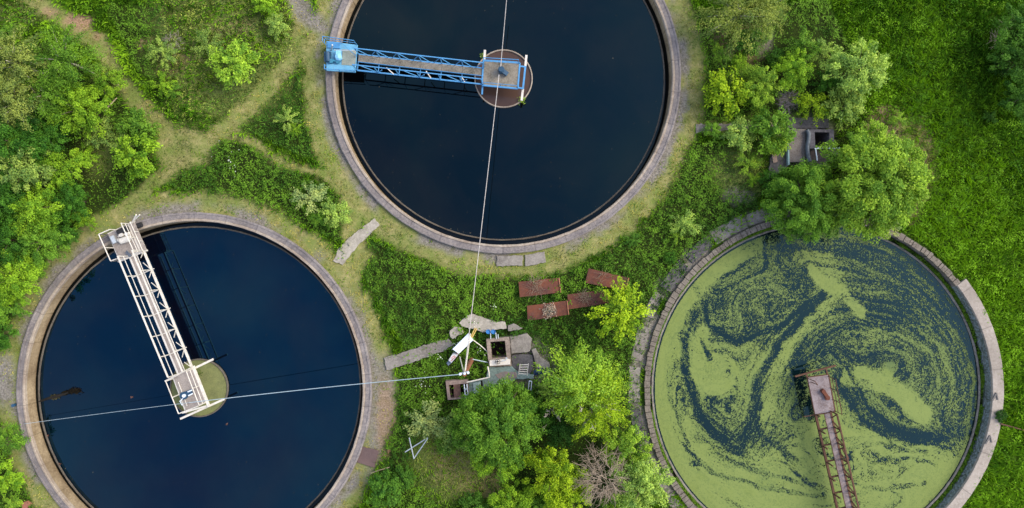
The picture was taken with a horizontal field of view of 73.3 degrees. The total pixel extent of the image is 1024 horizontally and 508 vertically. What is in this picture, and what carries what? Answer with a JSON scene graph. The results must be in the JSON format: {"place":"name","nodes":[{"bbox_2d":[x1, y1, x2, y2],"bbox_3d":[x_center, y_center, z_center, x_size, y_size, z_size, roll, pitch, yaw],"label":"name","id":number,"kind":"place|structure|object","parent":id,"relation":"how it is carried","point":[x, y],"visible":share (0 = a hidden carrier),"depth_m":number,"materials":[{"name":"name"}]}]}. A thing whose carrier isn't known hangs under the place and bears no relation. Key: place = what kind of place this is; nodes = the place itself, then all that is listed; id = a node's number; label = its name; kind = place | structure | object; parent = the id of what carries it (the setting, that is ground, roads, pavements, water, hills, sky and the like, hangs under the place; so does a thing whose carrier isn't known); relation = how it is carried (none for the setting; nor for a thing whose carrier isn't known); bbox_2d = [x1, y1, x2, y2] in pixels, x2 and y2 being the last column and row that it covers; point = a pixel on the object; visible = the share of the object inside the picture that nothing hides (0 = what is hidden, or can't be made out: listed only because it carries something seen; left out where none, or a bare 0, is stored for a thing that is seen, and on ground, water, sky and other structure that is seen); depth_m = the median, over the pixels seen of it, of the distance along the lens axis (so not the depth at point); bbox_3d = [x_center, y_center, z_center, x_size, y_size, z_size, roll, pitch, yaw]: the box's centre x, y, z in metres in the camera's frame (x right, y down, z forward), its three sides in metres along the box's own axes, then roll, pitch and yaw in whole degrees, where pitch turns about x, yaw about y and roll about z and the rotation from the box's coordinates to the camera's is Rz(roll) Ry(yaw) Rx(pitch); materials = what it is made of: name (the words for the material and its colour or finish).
{"place":"outdoors","nodes":[
{"label":"outdoors","id":0,"kind":"place"},
{"bbox_2d":[0,0,931,507],"bbox_3d":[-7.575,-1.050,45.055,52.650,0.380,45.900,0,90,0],"label":"path","id":1,"kind":"structure","parent":0,"point":[384,216],"depth_m":45.02,"materials":[{"name":"plant"}]},
{"bbox_2d":[357,447,378,467],"bbox_3d":[-9.486,13.216,44.910,1.338,0.060,1.165,16,90,0],"label":"steel plate","id":2,"kind":"object","parent":1,"relation":"on","point":[367,456],"visible":1,"depth_m":44.88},
{"bbox_2d":[0,0,1023,507],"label":"ground","id":3,"kind":"structure","parent":0,"point":[106,186],"depth_m":45.02,"materials":[{"name":"plant"}]},
{"bbox_2d":[0,322,20,351],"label":"leafy shrub","id":4,"kind":"object","parent":3,"relation":"on","point":[5,344],"visible":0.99,"depth_m":44.03,"materials":[{"name":"green plant"}]},
{"bbox_2d":[0,457,26,496],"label":"leafy shrub","id":5,"kind":"object","parent":3,"relation":"on","point":[16,479],"visible":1,"depth_m":43.97,"materials":[{"name":"green plant"}]},
{"bbox_2d":[0,421,31,456],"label":"leafy shrub","id":6,"kind":"object","parent":3,"relation":"on","point":[14,438],"visible":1,"depth_m":44.19,"materials":[{"name":"green plant"}]},
{"bbox_2d":[0,170,31,225],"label":"leafy tree","id":7,"kind":"object","parent":3,"relation":"on","point":[7,195],"visible":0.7,"depth_m":42.78,"materials":[{"name":"green plant"}]},
{"bbox_2d":[0,292,32,325],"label":"leafy shrub","id":8,"kind":"object","parent":3,"relation":"on","point":[17,309],"visible":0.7,"depth_m":43.79,"materials":[{"name":"green plant"}]},
{"bbox_2d":[0,215,33,264],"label":"leafy tree","id":9,"kind":"object","parent":3,"relation":"on","point":[6,238],"visible":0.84,"depth_m":42.85,"materials":[{"name":"green plant"}]},
{"bbox_2d":[0,249,45,309],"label":"leafy tree","id":10,"kind":"object","parent":3,"relation":"on","point":[7,288],"visible":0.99,"depth_m":42.89,"materials":[{"name":"green plant"}]},
{"bbox_2d":[0,24,50,104],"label":"leafy tree","id":11,"kind":"object","parent":3,"relation":"on","point":[18,58],"visible":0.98,"depth_m":41.81,"materials":[{"name":"green plant"}]},
{"bbox_2d":[0,68,52,138],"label":"leafy tree","id":12,"kind":"object","parent":3,"relation":"on","point":[15,106],"visible":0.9,"depth_m":41.95,"materials":[{"name":"green plant"}]},
{"bbox_2d":[0,110,52,171],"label":"leafy tree","id":13,"kind":"object","parent":3,"relation":"on","point":[17,134],"visible":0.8,"depth_m":42.48,"materials":[{"name":"green plant"}]},
{"bbox_2d":[0,138,60,193],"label":"leafy tree","id":14,"kind":"object","parent":3,"relation":"on","point":[23,173],"visible":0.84,"depth_m":42.54,"materials":[{"name":"green plant"}]},
{"bbox_2d":[8,180,64,239],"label":"leafy tree","id":15,"kind":"object","parent":3,"relation":"on","point":[40,213],"visible":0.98,"depth_m":42.83,"materials":[{"name":"green plant"}]},
{"bbox_2d":[13,219,74,267],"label":"leafy tree","id":16,"kind":"object","parent":3,"relation":"on","point":[35,245],"visible":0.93,"depth_m":43.03,"materials":[{"name":"green plant"}]},
{"bbox_2d":[21,114,71,163],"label":"leafy tree","id":17,"kind":"object","parent":3,"relation":"on","point":[54,132],"visible":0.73,"depth_m":42.94,"materials":[{"name":"green plant"}]},
{"bbox_2d":[17,64,82,126],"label":"leafy tree","id":18,"kind":"object","parent":3,"relation":"on","point":[46,107],"visible":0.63,"depth_m":42.45,"materials":[{"name":"green plant"}]},
{"bbox_2d":[21,14,110,94],"bbox_3d":[-27.941,-11.877,43.233,5.271,4.117,5.053,39,90,0],"label":"leafy tree","id":19,"kind":"object","parent":3,"relation":"on","point":[63,67],"visible":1,"depth_m":42.11,"materials":[{"name":"green plant"}]},
{"bbox_2d":[40,148,92,194],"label":"leafy tree","id":20,"kind":"object","parent":3,"relation":"on","point":[70,166],"visible":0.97,"depth_m":43.18,"materials":[{"name":"green plant"}]},
{"bbox_2d":[50,219,82,246],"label":"leafy shrub","id":21,"kind":"object","parent":3,"relation":"on","point":[65,230],"visible":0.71,"depth_m":44.15,"materials":[{"name":"green plant"}]},
{"bbox_2d":[49,177,90,223],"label":"leafy tree","id":22,"kind":"object","parent":3,"relation":"on","point":[69,200],"visible":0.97,"depth_m":43.27,"materials":[{"name":"green plant"}]},
{"bbox_2d":[46,83,114,142],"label":"leafy tree","id":23,"kind":"object","parent":3,"relation":"on","point":[79,103],"visible":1,"depth_m":42.73,"materials":[{"name":"green plant"}]},
{"bbox_2d":[83,112,117,148],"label":"leafy shrub","id":24,"kind":"object","parent":3,"relation":"on","point":[105,123],"visible":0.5,"depth_m":43.93,"materials":[{"name":"green plant"}]},
{"bbox_2d":[81,62,128,101],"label":"leafy tree","id":25,"kind":"object","parent":3,"relation":"on","point":[108,89],"visible":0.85,"depth_m":43.35,"materials":[{"name":"green plant"}]},
{"bbox_2d":[110,132,162,182],"bbox_3d":[-23.806,-6.094,44.059,3.160,2.533,3.294,7,90,0],"label":"leafy shrub","id":26,"kind":"object","parent":3,"relation":"on","point":[139,168],"visible":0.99,"depth_m":43.36,"materials":[{"name":"green plant"}]},
{"bbox_2d":[113,105,161,149],"bbox_3d":[-23.939,-8.145,44.202,3.245,2.171,2.326,40,90,0],"label":"leafy shrub","id":27,"kind":"object","parent":3,"relation":"on","point":[135,122],"visible":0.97,"depth_m":43.65,"materials":[{"name":"green plant"}]},
{"bbox_2d":[145,35,178,70],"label":"leafy shrub","id":28,"kind":"object","parent":3,"relation":"on","point":[164,51],"visible":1,"depth_m":44.16,"materials":[{"name":"green plant"}]},
{"bbox_2d":[16,212,371,507],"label":"settling tank","id":29,"kind":"object","parent":3,"relation":"on","point":[60,487],"visible":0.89,"depth_m":44.80,"materials":[{"name":"concrete"}]},
{"bbox_2d":[98,214,224,419],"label":"scraper bridge","id":30,"kind":"structure","parent":29,"relation":"on","point":[127,242],"depth_m":44.30,"materials":[{"name":"beige paint"}]},
{"bbox_2d":[171,360,226,415],"bbox_3d":[-20.723,8.865,45.560,3.740,0.001,3.738,0,90,0],"label":"scum","id":31,"kind":"object","parent":29,"relation":"in","point":[213,381],"visible":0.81,"depth_m":45.56,"materials":[{"name":"plant"}]},
{"bbox_2d":[40,228,359,507],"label":"water","id":32,"kind":"structure","parent":29,"relation":"in","point":[248,335],"depth_m":45.65,"materials":[{"name":"liquid"}]},
{"bbox_2d":[190,24,224,58],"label":"leafy shrub","id":33,"kind":"object","parent":3,"relation":"on","point":[205,46],"visible":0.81,"depth_m":44.19,"materials":[{"name":"green plant"}]},
{"bbox_2d":[205,35,259,90],"bbox_3d":[-17.656,-12.312,44.130,3.431,2.345,3.292,-27,90,0],"label":"leafy shrub","id":34,"kind":"object","parent":3,"relation":"on","point":[234,62],"visible":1,"depth_m":43.50,"materials":[{"name":"green plant"}]},
{"bbox_2d":[264,12,290,41],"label":"leafy shrub","id":35,"kind":"object","parent":3,"relation":"on","point":[274,24],"visible":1,"depth_m":44.24,"materials":[{"name":"green plant"}]},
{"bbox_2d":[289,180,328,215],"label":"leafy shrub","id":36,"kind":"object","parent":3,"relation":"on","point":[318,196],"visible":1,"depth_m":44.16,"materials":[{"name":"green plant"}]},
{"bbox_2d":[317,196,351,227],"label":"leafy shrub","id":37,"kind":"object","parent":3,"relation":"on","point":[334,217],"visible":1,"depth_m":44.03,"materials":[{"name":"green plant"}]},
{"bbox_2d":[333,218,378,264],"bbox_3d":[-10.248,-0.859,45.050,0.932,0.200,3.908,43,90,0],"label":"paved strip","id":38,"kind":"object","parent":3,"relation":"on","point":[353,242],"visible":1,"depth_m":44.95,"materials":[{"name":"concrete"}]},
{"bbox_2d":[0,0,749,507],"bbox_3d":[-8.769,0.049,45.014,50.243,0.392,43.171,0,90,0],"label":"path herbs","id":39,"kind":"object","parent":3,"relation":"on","point":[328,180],"visible":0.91,"depth_m":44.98,"materials":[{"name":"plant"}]},
{"bbox_2d":[364,468,403,507],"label":"leafy shrub","id":40,"kind":"object","parent":3,"relation":"on","point":[380,487],"visible":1,"depth_m":43.76,"materials":[{"name":"green plant"}]},
{"bbox_2d":[390,463,416,491],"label":"leafy shrub","id":41,"kind":"object","parent":3,"relation":"on","point":[408,481],"visible":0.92,"depth_m":44.30,"materials":[{"name":"green plant"}]},
{"bbox_2d":[384,339,453,369],"bbox_3d":[-6.074,6.496,45.015,4.695,0.270,0.894,-18,90,0],"label":"paved strip","id":42,"kind":"object","parent":3,"relation":"on","point":[392,361],"visible":0.99,"depth_m":44.88,"materials":[{"name":"concrete"}]},
{"bbox_2d":[402,396,451,442],"bbox_3d":[-5.395,10.751,44.159,3.111,2.285,3.089,44,90,0],"label":"leafy shrub","id":43,"kind":"object","parent":3,"relation":"on","point":[427,420],"visible":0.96,"depth_m":43.84,"materials":[{"name":"green plant"}]},
{"bbox_2d":[0,0,867,507],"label":"weeds","id":44,"kind":"object","parent":3,"relation":"on","point":[822,4],"visible":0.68,"depth_m":44.80,"materials":[{"name":"plant"}]},
{"bbox_2d":[519,278,560,296],"bbox_3d":[1.795,2.148,44.599,2.712,0.154,0.998,-7,90,0],"label":"steel plate","id":45,"kind":"object","parent":44,"relation":"on","point":[524,290],"visible":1,"depth_m":44.59,"materials":[{"name":"metal"}]},
{"bbox_2d":[434,411,468,453],"bbox_3d":[-3.727,11.439,44.281,2.700,1.962,2.849,-15,90,0],"label":"leafy shrub","id":46,"kind":"object","parent":3,"relation":"on","point":[446,438],"visible":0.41,"depth_m":43.82,"materials":[{"name":"green plant"}]},
{"bbox_2d":[446,379,482,399],"bbox_3d":[-3.077,8.916,45.375,2.457,1.650,1.523,0,90,0],"label":"inlet chamber","id":47,"kind":"object","parent":3,"relation":"on","point":[457,389],"visible":0.76,"depth_m":44.60,"materials":[{"name":"concrete"}]},
{"bbox_2d":[0,0,941,506],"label":"pale grass","id":48,"kind":"structure","parent":3,"relation":"on","point":[218,106],"depth_m":44.92,"materials":[{"name":"plant"}]},
{"bbox_2d":[458,490,488,507],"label":"leafy shrub","id":49,"kind":"object","parent":3,"relation":"on","point":[465,502],"visible":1,"depth_m":44.01,"materials":[{"name":"green plant"}]},
{"bbox_2d":[459,313,506,331],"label":"concrete slab","id":50,"kind":"structure","parent":3,"relation":"on","point":[484,324],"depth_m":44.66,"materials":[{"name":"concrete"}]},
{"bbox_2d":[446,373,546,471],"bbox_3d":[-0.792,10.764,42.742,6.134,4.970,5.986,-27,90,0],"label":"leafy tree","id":51,"kind":"object","parent":3,"relation":"on","point":[495,431],"visible":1,"depth_m":41.40,"materials":[{"name":"green plant"}]},
{"bbox_2d":[469,432,525,484],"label":"leafy tree","id":52,"kind":"object","parent":3,"relation":"on","point":[487,469],"visible":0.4,"depth_m":42.75,"materials":[{"name":"green plant"}]},
{"bbox_2d":[486,336,511,366],"bbox_3d":[-0.844,6.358,45.375,1.494,2.850,1.882,-5,90,0],"label":"valve pit","id":53,"kind":"object","parent":3,"relation":"on","point":[502,359],"visible":1,"depth_m":44.45,"materials":[{"name":"white paint"}]},
{"bbox_2d":[469,366,533,392],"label":"concrete slab","id":54,"kind":"structure","parent":3,"relation":"on","point":[493,371],"depth_m":44.58,"materials":[{"name":"concrete"}]},
{"bbox_2d":[325,0,680,253],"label":"settling tank","id":55,"kind":"object","parent":3,"relation":"on","point":[394,206],"visible":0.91,"depth_m":44.80,"materials":[{"name":"concrete"}]},
{"bbox_2d":[322,36,527,100],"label":"scraper bridge","id":56,"kind":"structure","parent":55,"relation":"on","point":[340,56],"depth_m":44.30,"materials":[{"name":"blue paint"}]},
{"bbox_2d":[343,0,663,238],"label":"water","id":57,"kind":"structure","parent":55,"relation":"in","point":[554,163],"depth_m":45.65,"materials":[{"name":"liquid"}]},
{"bbox_2d":[476,51,530,105],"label":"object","id":58,"kind":"structure","parent":55,"relation":"in","point":[506,97],"depth_m":45.58,"materials":[{"name":"metal"}]},
{"bbox_2d":[486,479,534,507],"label":"leafy tree","id":59,"kind":"object","parent":3,"relation":"on","point":[519,501],"visible":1,"depth_m":43.20,"materials":[{"name":"green plant"}]},
{"bbox_2d":[510,333,531,353],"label":"concrete slab","id":60,"kind":"structure","parent":3,"relation":"on","point":[521,343],"depth_m":44.64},
{"bbox_2d":[511,353,532,373],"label":"concrete slab","id":61,"kind":"structure","parent":3,"relation":"on","point":[521,358],"depth_m":44.78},
{"bbox_2d":[527,301,568,320],"bbox_3d":[2.311,3.674,44.599,2.736,0.154,0.969,-7,90,0],"label":"steel plate","id":62,"kind":"object","parent":3,"relation":"on","point":[536,312],"visible":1,"depth_m":44.58,"materials":[{"name":"metal"}]},
{"bbox_2d":[520,445,590,507],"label":"leafy tree","id":63,"kind":"object","parent":3,"relation":"on","point":[546,462],"visible":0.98,"depth_m":42.42,"materials":[{"name":"green plant"}]},
{"bbox_2d":[538,408,577,449],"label":"leafy tree","id":64,"kind":"object","parent":3,"relation":"on","point":[560,429],"visible":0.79,"depth_m":43.34,"materials":[{"name":"green plant"}]},
{"bbox_2d":[540,471,593,507],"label":"leafy tree","id":65,"kind":"object","parent":3,"relation":"on","point":[577,496],"visible":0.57,"depth_m":42.89,"materials":[{"name":"green plant"}]},
{"bbox_2d":[533,336,619,423],"bbox_3d":[4.106,7.978,42.837,6.192,4.999,5.299,28,90,0],"label":"leafy tree","id":66,"kind":"object","parent":3,"relation":"on","point":[571,401],"visible":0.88,"depth_m":41.51,"materials":[{"name":"green plant"}]},
{"bbox_2d":[567,290,607,308],"bbox_3d":[4.895,2.918,44.639,2.618,0.154,0.966,-9,90,0],"label":"steel plate","id":67,"kind":"object","parent":3,"relation":"on","point":[577,303],"visible":0.91,"depth_m":44.62,"materials":[{"name":"metal"}]},
{"bbox_2d":[549,363,632,446],"bbox_3d":[5.067,9.185,43.014,5.384,4.595,5.295,18,90,0],"label":"leafy tree","id":68,"kind":"object","parent":3,"relation":"on","point":[597,420],"visible":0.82,"depth_m":41.64,"materials":[{"name":"green plant"}]},
{"bbox_2d":[571,439,634,507],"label":"bare bush","id":69,"kind":"object","parent":3,"relation":"on","point":[593,470],"visible":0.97,"depth_m":42.38,"materials":[{"name":"plant"}]},
{"bbox_2d":[586,268,628,289],"bbox_3d":[6.171,1.712,44.599,2.715,0.154,0.970,14,90,0],"label":"steel plate","id":70,"kind":"object","parent":3,"relation":"on","point":[592,276],"visible":0.88,"depth_m":44.57,"materials":[{"name":"metal"}]},
{"bbox_2d":[584,276,655,346],"bbox_3d":[6.774,3.560,43.669,3.784,3.569,4.271,28,90,0],"label":"leafy tree","id":71,"kind":"object","parent":3,"relation":"on","point":[625,317],"visible":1,"depth_m":42.97,"materials":[{"name":"green plant"}]},
{"bbox_2d":[598,423,652,472],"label":"leafy tree","id":72,"kind":"object","parent":3,"relation":"on","point":[629,437],"visible":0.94,"depth_m":42.98,"materials":[{"name":"green plant"}]},
{"bbox_2d":[628,366,639,402],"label":"apron slab","id":73,"kind":"structure","parent":3,"relation":"on","point":[635,380],"depth_m":44.91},
{"bbox_2d":[630,324,650,360],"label":"apron slab","id":74,"kind":"structure","parent":3,"relation":"on","point":[642,341],"depth_m":44.94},
{"bbox_2d":[607,455,675,507],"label":"leafy tree","id":75,"kind":"object","parent":3,"relation":"on","point":[652,491],"visible":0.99,"depth_m":42.48,"materials":[{"name":"green plant"}]},
{"bbox_2d":[659,259,688,291],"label":"apron slab","id":76,"kind":"structure","parent":3,"relation":"on","point":[671,283],"depth_m":44.92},
{"bbox_2d":[668,209,702,235],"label":"leafy shrub","id":77,"kind":"object","parent":3,"relation":"on","point":[684,224],"visible":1,"depth_m":44.22,"materials":[{"name":"green plant"}]},
{"bbox_2d":[701,65,751,120],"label":"leafy tree","id":78,"kind":"object","parent":3,"relation":"on","point":[727,93],"visible":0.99,"depth_m":43.42,"materials":[{"name":"green plant"}]},
{"bbox_2d":[710,215,747,243],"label":"apron slab","id":79,"kind":"structure","parent":3,"relation":"on","point":[730,226],"depth_m":44.95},
{"bbox_2d":[689,0,784,63],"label":"leafy tree","id":80,"kind":"object","parent":3,"relation":"on","point":[740,10],"visible":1,"depth_m":41.99,"materials":[{"name":"green plant"}]},
{"bbox_2d":[718,115,758,152],"bbox_3d":[14.751,-7.590,44.348,2.277,1.771,2.447,40,90,0],"label":"leafy shrub","id":81,"kind":"object","parent":3,"relation":"on","point":[735,137],"visible":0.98,"depth_m":43.94,"materials":[{"name":"green plant"}]},
{"bbox_2d":[734,148,762,175],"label":"leafy shrub","id":82,"kind":"object","parent":3,"relation":"on","point":[752,164],"visible":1,"depth_m":44.31,"materials":[{"name":"green plant"}]},
{"bbox_2d":[734,25,767,58],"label":"leafy shrub","id":83,"kind":"object","parent":3,"relation":"on","point":[740,45],"visible":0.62,"depth_m":44.12,"materials":[{"name":"green plant"}]},
{"bbox_2d":[739,64,782,108],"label":"leafy tree","id":84,"kind":"object","parent":3,"relation":"on","point":[756,76],"visible":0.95,"depth_m":43.26,"materials":[{"name":"green plant"}]},
{"bbox_2d":[740,0,791,39],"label":"leafy tree","id":85,"kind":"object","parent":3,"relation":"on","point":[778,16],"visible":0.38,"depth_m":42.84,"materials":[{"name":"green plant"}]},
{"bbox_2d":[745,105,796,154],"bbox_3d":[16.437,-7.969,44.105,3.185,2.411,3.320,-29,90,0],"label":"leafy shrub","id":86,"kind":"object","parent":3,"relation":"on","point":[768,130],"visible":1,"depth_m":43.44,"materials":[{"name":"green plant"}]},
{"bbox_2d":[771,47,815,92],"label":"leafy tree","id":87,"kind":"object","parent":3,"relation":"on","point":[796,69],"visible":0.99,"depth_m":43.39,"materials":[{"name":"green plant"}]},
{"bbox_2d":[760,157,843,244],"bbox_3d":[18.064,-3.168,42.922,5.265,4.559,5.419,19,90,0],"label":"leafy tree","id":88,"kind":"object","parent":3,"relation":"on","point":[804,207],"visible":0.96,"depth_m":41.86,"materials":[{"name":"green plant"}]},
{"bbox_2d":[780,24,825,59],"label":"leafy tree","id":89,"kind":"object","parent":3,"relation":"on","point":[804,43],"visible":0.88,"depth_m":43.84,"materials":[{"name":"green plant"}]},
{"bbox_2d":[785,117,828,129],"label":"concrete slab","id":90,"kind":"structure","parent":3,"relation":"on","point":[808,122],"depth_m":44.75,"materials":[{"name":"concrete"}]},
{"bbox_2d":[789,90,829,126],"bbox_3d":[19.196,-9.370,44.436,2.652,1.615,2.619,0,90,0],"label":"leafy shrub","id":91,"kind":"object","parent":3,"relation":"on","point":[808,99],"visible":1,"depth_m":44.05,"materials":[{"name":"green plant"}]},
{"bbox_2d":[785,129,839,166],"bbox_3d":[19.924,-7.086,45.605,4.141,3.190,2.771,0,90,0],"label":"sluice pit","id":92,"kind":"object","parent":3,"relation":"in","point":[798,150],"visible":0.67,"depth_m":44.65,"materials":[{"name":"concrete"}]},
{"bbox_2d":[644,215,1003,507],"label":"settling tank","id":93,"kind":"object","parent":3,"relation":"on","point":[975,467],"visible":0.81,"depth_m":44.80,"materials":[{"name":"concrete"}]},
{"bbox_2d":[653,227,977,507],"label":"water","id":94,"kind":"structure","parent":93,"relation":"in","point":[805,308],"depth_m":45.52,"materials":[{"name":"liquid"}]},
{"bbox_2d":[655,229,976,507],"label":"duckweed","id":95,"kind":"object","parent":94,"relation":"on","point":[707,488],"visible":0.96,"depth_m":45.50,"materials":[{"name":"plant"}]},
{"bbox_2d":[650,221,984,507],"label":"channel moss","id":96,"kind":"object","parent":93,"relation":"in","point":[981,407],"visible":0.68,"depth_m":45.40,"materials":[{"name":"plant"}]},
{"bbox_2d":[794,365,859,507],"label":"scraper bridge","id":97,"kind":"structure","parent":93,"relation":"on","point":[821,393],"depth_m":44.30,"materials":[{"name":"metal"}]},
{"bbox_2d":[809,69,843,100],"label":"leafy shrub","id":98,"kind":"object","parent":3,"relation":"on","point":[831,82],"visible":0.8,"depth_m":43.99,"materials":[{"name":"green plant"}]},
{"bbox_2d":[820,83,867,130],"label":"leafy tree","id":99,"kind":"object","parent":3,"relation":"on","point":[847,105],"visible":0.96,"depth_m":43.57,"materials":[{"name":"green plant"}]},
{"bbox_2d":[819,37,892,105],"bbox_3d":[21.538,-11.485,43.552,4.213,3.406,3.678,34,90,0],"label":"leafy tree","id":100,"kind":"object","parent":3,"relation":"on","point":[853,65],"visible":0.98,"depth_m":42.47,"materials":[{"name":"green plant"}]},
{"bbox_2d":[846,118,899,168],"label":"leafy tree","id":101,"kind":"object","parent":3,"relation":"on","point":[878,126],"visible":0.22,"depth_m":42.97,"materials":[{"name":"green plant"}]},
{"bbox_2d":[815,128,933,244],"bbox_3d":[21.560,-4.615,42.302,7.141,5.930,7.318,40,90,0],"label":"leafy tree","id":102,"kind":"object","parent":3,"relation":"on","point":[875,191],"visible":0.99,"depth_m":40.70,"materials":[{"name":"green plant"}]},
{"bbox_2d":[986,37,1023,94],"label":"leafy tree","id":103,"kind":"object","parent":3,"relation":"on","point":[1018,54],"visible":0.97,"depth_m":42.87,"materials":[{"name":"green plant"}]},
{"bbox_2d":[989,0,1023,64],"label":"leafy tree","id":104,"kind":"object","parent":3,"relation":"on","point":[1016,32],"visible":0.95,"depth_m":43.00,"materials":[{"name":"green plant"}]},
{"bbox_2d":[997,77,1023,124],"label":"leafy tree","id":105,"kind":"object","parent":3,"relation":"on","point":[1017,102],"visible":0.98,"depth_m":43.17,"materials":[{"name":"green plant"}]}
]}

